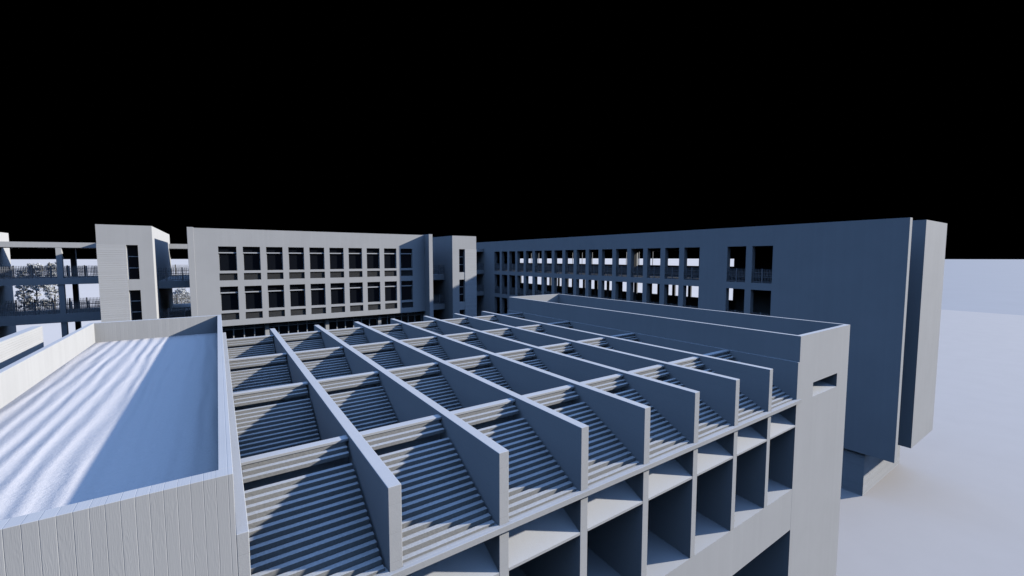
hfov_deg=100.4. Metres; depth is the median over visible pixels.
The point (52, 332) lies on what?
ground
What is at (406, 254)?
window
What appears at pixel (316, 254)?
window
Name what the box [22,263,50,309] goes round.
tree
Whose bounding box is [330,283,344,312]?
window
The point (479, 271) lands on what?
open corridor
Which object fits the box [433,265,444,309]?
stair landing
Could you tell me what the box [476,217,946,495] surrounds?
classroom wing
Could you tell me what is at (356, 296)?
window
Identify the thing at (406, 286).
window
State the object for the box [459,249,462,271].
window
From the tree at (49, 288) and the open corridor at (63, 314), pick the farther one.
the tree at (49, 288)
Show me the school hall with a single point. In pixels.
(554, 435)
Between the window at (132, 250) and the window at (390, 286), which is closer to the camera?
the window at (132, 250)
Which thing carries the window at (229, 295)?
in the classroom block
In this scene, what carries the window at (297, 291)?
in the classroom block
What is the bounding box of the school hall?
[0,294,849,575]
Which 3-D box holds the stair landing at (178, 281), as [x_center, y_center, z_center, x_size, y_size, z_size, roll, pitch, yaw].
[-32.283,2.308,41.658,2.172,8.825,11.200,-3,5,-34]
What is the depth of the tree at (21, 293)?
116.01 m
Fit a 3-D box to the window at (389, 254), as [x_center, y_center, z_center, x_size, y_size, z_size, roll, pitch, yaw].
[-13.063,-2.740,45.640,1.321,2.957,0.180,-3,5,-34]
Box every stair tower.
[0,232,16,337]
[95,224,172,321]
[432,236,476,319]
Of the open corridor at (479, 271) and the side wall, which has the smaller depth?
the side wall
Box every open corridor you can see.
[0,241,190,336]
[476,249,483,295]
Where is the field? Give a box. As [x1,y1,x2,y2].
[941,259,1023,314]
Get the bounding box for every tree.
[14,270,33,309]
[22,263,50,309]
[44,262,58,307]
[173,288,190,303]
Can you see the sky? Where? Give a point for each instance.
(487, 120)
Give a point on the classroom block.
(247, 283)
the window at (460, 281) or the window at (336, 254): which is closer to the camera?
the window at (336, 254)
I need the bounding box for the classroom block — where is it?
[187,227,432,338]
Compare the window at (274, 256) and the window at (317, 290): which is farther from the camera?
the window at (317, 290)
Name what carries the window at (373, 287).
in the classroom block
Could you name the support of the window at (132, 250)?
in the stair tower at (132, 260)
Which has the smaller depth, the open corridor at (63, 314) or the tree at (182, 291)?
the open corridor at (63, 314)
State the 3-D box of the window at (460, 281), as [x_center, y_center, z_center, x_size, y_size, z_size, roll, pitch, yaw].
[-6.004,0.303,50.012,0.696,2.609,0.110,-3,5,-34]
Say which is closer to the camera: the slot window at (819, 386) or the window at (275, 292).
the slot window at (819, 386)
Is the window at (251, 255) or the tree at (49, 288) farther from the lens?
the tree at (49, 288)
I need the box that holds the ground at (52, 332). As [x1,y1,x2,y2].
[11,258,733,346]
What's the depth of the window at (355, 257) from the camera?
43.63 m
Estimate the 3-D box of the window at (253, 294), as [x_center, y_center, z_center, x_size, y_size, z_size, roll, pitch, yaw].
[-23.458,1.266,38.740,1.321,2.957,0.180,-3,5,-34]
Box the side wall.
[0,326,43,368]
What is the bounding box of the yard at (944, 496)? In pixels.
[836,310,1023,575]
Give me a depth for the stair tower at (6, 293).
42.65 m
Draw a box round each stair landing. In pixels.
[158,267,190,317]
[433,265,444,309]
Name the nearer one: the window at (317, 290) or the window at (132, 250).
the window at (132, 250)
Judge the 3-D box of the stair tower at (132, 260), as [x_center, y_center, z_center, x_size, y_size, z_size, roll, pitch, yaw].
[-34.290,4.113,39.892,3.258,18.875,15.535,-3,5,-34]
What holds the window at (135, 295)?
in the stair tower at (132, 260)
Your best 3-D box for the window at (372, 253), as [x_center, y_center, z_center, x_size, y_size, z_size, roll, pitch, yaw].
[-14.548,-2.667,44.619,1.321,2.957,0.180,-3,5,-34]
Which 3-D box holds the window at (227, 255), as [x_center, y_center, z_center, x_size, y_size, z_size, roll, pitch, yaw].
[-24.943,-2.158,37.470,1.321,2.957,0.180,-3,5,-34]
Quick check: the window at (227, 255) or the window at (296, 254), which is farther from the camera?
the window at (296, 254)
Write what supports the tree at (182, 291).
on the ground at (52, 332)
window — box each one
[127,245,139,278]
[130,290,141,319]
[218,246,237,279]
[220,286,238,319]
[243,247,260,279]
[244,286,262,318]
[266,247,282,278]
[268,285,284,316]
[288,247,304,278]
[290,284,305,315]
[309,248,324,277]
[311,283,325,313]
[329,248,343,277]
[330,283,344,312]
[348,248,361,276]
[349,282,362,311]
[367,248,379,276]
[367,282,379,309]
[384,248,395,275]
[385,281,396,308]
[401,249,411,275]
[401,281,412,307]
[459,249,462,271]
[459,280,462,301]
[812,380,835,396]
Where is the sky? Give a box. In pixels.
[0,0,1023,258]
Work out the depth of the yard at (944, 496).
30.96 m
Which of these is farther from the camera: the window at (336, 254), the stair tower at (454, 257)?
the stair tower at (454, 257)
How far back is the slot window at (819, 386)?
16.81 m

